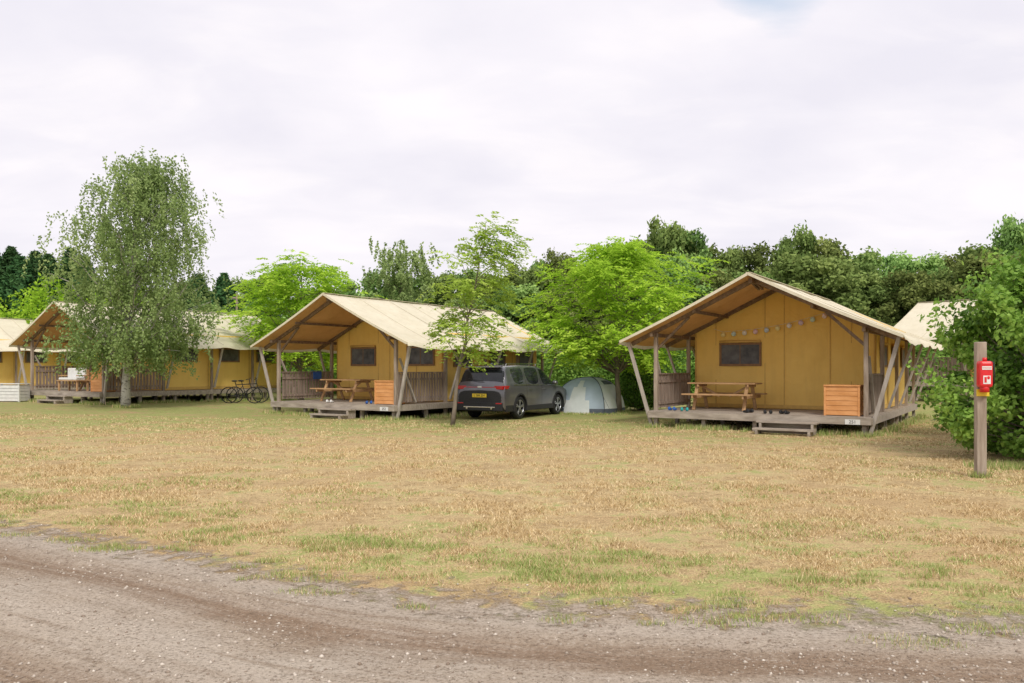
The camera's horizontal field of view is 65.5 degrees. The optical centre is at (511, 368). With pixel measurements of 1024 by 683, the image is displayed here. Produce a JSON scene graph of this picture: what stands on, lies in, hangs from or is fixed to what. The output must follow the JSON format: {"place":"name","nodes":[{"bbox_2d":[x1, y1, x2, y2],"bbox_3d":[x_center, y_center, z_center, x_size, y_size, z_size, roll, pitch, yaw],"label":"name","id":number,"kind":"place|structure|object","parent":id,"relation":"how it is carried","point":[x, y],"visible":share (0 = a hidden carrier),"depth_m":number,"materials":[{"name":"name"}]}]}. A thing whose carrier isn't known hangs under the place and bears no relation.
{"place":"outdoors","nodes":[
{"label":"outdoors","id":0,"kind":"place"},
{"bbox_2d":[0,387,1023,650],"bbox_3d":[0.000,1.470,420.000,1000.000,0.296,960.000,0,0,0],"label":"lawn ground","id":1,"kind":"structure","parent":0,"point":[686,543],"depth_m":9.51,"materials":[{"name":"beige plant"}]},
{"bbox_2d":[0,383,30,401],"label":"white storage box","id":2,"kind":"object","parent":1,"relation":"on","point":[12,392],"visible":0.96,"depth_m":32.20,"materials":[{"name":"plastic"}]},
{"bbox_2d":[0,318,93,389],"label":"safari tent","id":3,"kind":"object","parent":1,"relation":"on","point":[11,330],"visible":0.24,"depth_m":40.71,"materials":[{"name":"beige fabric"}]},
{"bbox_2d":[0,351,84,362],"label":"window frames","id":4,"kind":"structure","parent":3,"relation":"in","point":[25,351],"depth_m":40.74,"materials":[{"name":"brown fabric"}]},
{"bbox_2d":[0,272,147,389],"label":"tree","id":5,"kind":"object","parent":1,"relation":"on","point":[35,300],"visible":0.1,"depth_m":43.74,"materials":[{"name":"green plant"}]},
{"bbox_2d":[20,146,231,407],"bbox_3d":[-13.563,-3.402,28.518,6.120,9.639,7.869,0,0,0],"label":"birch tree","id":6,"kind":"object","parent":1,"relation":"on","point":[127,348],"visible":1,"depth_m":27.55,"materials":[{"name":"green plant"}]},
{"bbox_2d":[9,301,292,403],"bbox_3d":[-15.601,-0.622,35.364,7.185,4.138,10.160,0,0,33],"label":"safari tent","id":7,"kind":"object","parent":1,"relation":"on","point":[233,356],"visible":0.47,"depth_m":33.93,"materials":[{"name":"yellow fabric"}]},
{"bbox_2d":[57,368,89,390],"bbox_3d":[-17.816,0.435,32.319,1.500,0.940,0.530,0,0,33],"label":"cushioned bench","id":8,"kind":"object","parent":7,"relation":"on","point":[72,375],"visible":0.89,"depth_m":32.17,"materials":[{"name":"white fabric"}]},
{"bbox_2d":[73,372,116,390],"bbox_3d":[-16.947,0.519,32.923,1.900,0.769,1.670,0,0,33],"label":"picnic table","id":9,"kind":"object","parent":7,"relation":"on","point":[81,386],"visible":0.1,"depth_m":32.86,"materials":[{"name":"brown wood"}]},
{"bbox_2d":[90,372,115,391],"bbox_3d":[-15.915,0.518,31.025,0.850,0.752,0.580,0,0,33],"label":"wooden cupboard","id":10,"kind":"object","parent":7,"relation":"on","point":[96,384],"visible":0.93,"depth_m":30.86,"materials":[{"name":"brown wood"}]},
{"bbox_2d":[175,347,274,362],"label":"window frames","id":11,"kind":"structure","parent":7,"relation":"in","point":[178,347],"depth_m":35.53,"materials":[{"name":"brown fabric"}]},
{"bbox_2d":[232,293,240,312],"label":"utility pole","id":12,"kind":"object","parent":1,"relation":"on","point":[236,298],"visible":0.21,"depth_m":45.96,"materials":[{"name":"grey wood"}]},
{"bbox_2d":[220,378,262,402],"bbox_3d":[-11.185,0.899,32.966,1.665,1.074,0.579,0,0,14],"label":"bicycle","id":13,"kind":"object","parent":1,"relation":"on","point":[235,381],"visible":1,"depth_m":32.93,"materials":[{"name":"metal"}]},
{"bbox_2d":[226,378,268,402],"bbox_3d":[-11.164,0.906,33.685,1.670,1.071,0.582,0,0,2],"label":"bicycle","id":14,"kind":"object","parent":1,"relation":"on","point":[241,381],"visible":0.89,"depth_m":33.62,"materials":[{"name":"metal"}]},
{"bbox_2d":[192,249,386,399],"bbox_3d":[-9.665,-1.907,36.491,8.031,6.865,8.372,0,0,33],"label":"lime green tree","id":15,"kind":"object","parent":1,"relation":"on","point":[287,281],"visible":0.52,"depth_m":35.50,"materials":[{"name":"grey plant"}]},
{"bbox_2d":[335,236,442,303],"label":"feathery tree","id":16,"kind":"object","parent":1,"relation":"on","point":[399,274],"visible":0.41,"depth_m":46.60,"materials":[{"name":"green plant"}]},
{"bbox_2d":[250,293,563,418],"bbox_3d":[-3.601,-0.396,29.664,7.185,4.138,10.160,0,0,33],"label":"safari tent","id":17,"kind":"object","parent":1,"relation":"on","point":[374,338],"visible":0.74,"depth_m":27.74,"materials":[{"name":"beige fabric"}]},
{"bbox_2d":[310,372,321,380],"bbox_3d":[-7.155,0.261,29.075,0.160,0.381,0.400,0,0,33],"label":"folded towel","id":18,"kind":"object","parent":17,"relation":"on","point":[317,375],"visible":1,"depth_m":29.00,"materials":[{"name":"blue fabric"}]},
{"bbox_2d":[310,379,374,401],"bbox_3d":[-5.744,0.746,27.741,1.900,0.769,1.670,0,0,33],"label":"picnic table","id":19,"kind":"object","parent":17,"relation":"on","point":[355,388],"visible":0.88,"depth_m":27.50,"materials":[{"name":"brown wood"}]},
{"bbox_2d":[380,407,387,410],"bbox_3d":[-3.964,1.244,24.661,0.340,0.120,0.017,0,0,33],"label":"number sign","id":20,"kind":"object","parent":17,"relation":"attached to","point":[383,408],"visible":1,"depth_m":24.65,"materials":[{"name":"white plastic"}]},
{"bbox_2d":[374,380,404,404],"bbox_3d":[-3.873,0.745,25.297,0.850,0.752,0.580,0,0,33],"label":"wooden cupboard","id":21,"kind":"object","parent":17,"relation":"on","point":[383,391],"visible":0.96,"depth_m":25.10,"materials":[{"name":"brown wood"}]},
{"bbox_2d":[351,346,532,366],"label":"window frames","id":22,"kind":"structure","parent":17,"relation":"in","point":[374,348],"depth_m":28.64,"materials":[{"name":"brown fabric"}]},
{"bbox_2d":[415,211,542,425],"bbox_3d":[-0.862,-1.289,21.848,3.529,5.858,3.108,0,0,0],"label":"slender young tree","id":23,"kind":"object","parent":1,"relation":"on","point":[470,294],"visible":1,"depth_m":21.77,"materials":[{"name":"green plant"}]},
{"bbox_2d":[47,329,969,393],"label":"hedge","id":24,"kind":"object","parent":1,"relation":"on","point":[938,352],"depth_m":43.08,"materials":[{"name":"green plant"}]},
{"bbox_2d":[0,213,1023,392],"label":"distant woodland","id":25,"kind":"object","parent":1,"relation":"on","point":[894,292],"visible":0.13,"depth_m":49.13,"materials":[{"name":"green plant"}]},
{"bbox_2d":[457,363,566,418],"bbox_3d":[0.123,0.705,27.078,2.204,1.785,4.810,0,0,29],"label":"parked car","id":26,"kind":"object","parent":1,"relation":"on","point":[516,391],"visible":0.99,"depth_m":25.34,"materials":[{"name":"paint"}]},
{"bbox_2d":[537,377,638,413],"bbox_3d":[2.850,0.939,29.400,2.955,1.309,2.954,0,0,28],"label":"dome tent","id":27,"kind":"object","parent":1,"relation":"on","point":[591,394],"visible":0.9,"depth_m":28.45,"materials":[{"name":"grey fabric"}]},
{"bbox_2d":[539,349,694,403],"bbox_3d":[5.457,0.254,37.179,8.844,3.107,2.852,0,0,19],"label":"hedge","id":28,"kind":"object","parent":1,"relation":"on","point":[561,373],"visible":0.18,"depth_m":37.31,"materials":[{"name":"green plant"}]},
{"bbox_2d":[513,236,729,411],"bbox_3d":[3.897,-1.603,28.654,7.884,6.466,7.928,0,0,0],"label":"lime green tree","id":29,"kind":"object","parent":1,"relation":"on","point":[618,258],"visible":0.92,"depth_m":27.73,"materials":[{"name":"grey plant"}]},
{"bbox_2d":[605,356,673,409],"bbox_3d":[5.013,0.483,31.017,2.854,2.307,2.798,0,0,0],"label":"leafy bush","id":30,"kind":"object","parent":1,"relation":"on","point":[630,390],"visible":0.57,"depth_m":30.43,"materials":[{"name":"green plant"}]},
{"bbox_2d":[618,272,942,436],"bbox_3d":[8.469,-0.373,23.964,7.185,4.138,10.160,0,0,33],"label":"safari tent","id":31,"kind":"object","parent":1,"relation":"on","point":[795,368],"visible":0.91,"depth_m":22.34,"materials":[{"name":"fabric"}]},
{"bbox_2d":[681,382,766,410],"bbox_3d":[5.949,0.769,22.286,1.900,0.769,1.670,0,0,33],"label":"picnic table","id":32,"kind":"object","parent":31,"relation":"on","point":[745,395],"visible":0.97,"depth_m":22.21,"materials":[{"name":"brown wood"}]},
{"bbox_2d":[743,409,753,412],"bbox_3d":[6.161,1.092,20.777,0.228,0.105,0.241,0,0,-24],"label":"pair of shoes","id":33,"kind":"object","parent":31,"relation":"on","point":[748,411],"visible":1,"depth_m":20.71,"materials":[{"name":"black plastic"}]},
{"bbox_2d":[715,313,826,336],"bbox_3d":[7.507,-1.280,22.573,3.703,0.696,0.144,0,0,33],"label":"lantern string","id":34,"kind":"object","parent":31,"relation":"attached to","point":[777,328],"visible":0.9,"depth_m":22.56,"materials":[{"name":"paper"}]},
{"bbox_2d":[779,410,789,413],"bbox_3d":[6.904,1.092,20.175,0.241,0.105,0.228,0,0,-40],"label":"pair of shoes","id":35,"kind":"object","parent":31,"relation":"on","point":[784,412],"visible":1,"depth_m":20.14,"materials":[{"name":"rubber"}]},
{"bbox_2d":[719,342,904,366],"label":"window frames","id":36,"kind":"structure","parent":31,"relation":"in","point":[759,343],"depth_m":23.23,"materials":[{"name":"brown fabric"}]},
{"bbox_2d":[823,384,863,415],"bbox_3d":[8.172,0.768,19.614,0.850,0.752,0.580,0,0,33],"label":"wooden cupboard","id":37,"kind":"object","parent":31,"relation":"on","point":[839,399],"visible":0.98,"depth_m":19.39,"materials":[{"name":"brown wood"}]},
{"bbox_2d":[845,419,859,424],"bbox_3d":[8.106,1.266,18.961,0.340,0.120,0.017,0,0,33],"label":"number sign","id":38,"kind":"object","parent":31,"relation":"attached to","point":[852,422],"visible":1,"depth_m":18.96,"materials":[{"name":"white plastic"}]},
{"bbox_2d":[894,299,991,398],"bbox_3d":[21.696,-0.669,32.668,7.185,4.738,9.720,0,0,-40],"label":"safari tent","id":39,"kind":"object","parent":1,"relation":"on","point":[910,322],"visible":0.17,"depth_m":34.03,"materials":[{"name":"beige fabric"}]},
{"bbox_2d":[906,245,1023,459],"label":"leafy bush","id":40,"kind":"object","parent":1,"relation":"on","point":[1002,301],"visible":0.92,"depth_m":13.96,"materials":[{"name":"green plant"}]},
{"bbox_2d":[974,342,994,476],"bbox_3d":[6.856,0.657,11.566,0.221,2.100,0.285,0,0,8],"label":"fire extinguisher post","id":41,"kind":"object","parent":1,"relation":"on","point":[984,370],"visible":0.98,"depth_m":11.59,"materials":[{"name":"brown wood"}]},
{"bbox_2d":[953,226,1023,432],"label":"leafy bush","id":42,"kind":"object","parent":1,"relation":"on","point":[1020,251],"visible":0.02,"depth_m":17.20,"materials":[{"name":"green plant"}]},
{"bbox_2d":[0,516,1023,682],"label":"dirt road","id":43,"kind":"structure","parent":0,"point":[541,649],"depth_m":4.69,"materials":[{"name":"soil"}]},
{"bbox_2d":[0,0,1023,315],"label":"sky","id":44,"kind":"structure","parent":0,"point":[319,129],"materials":[{"name":"white"}]}
]}

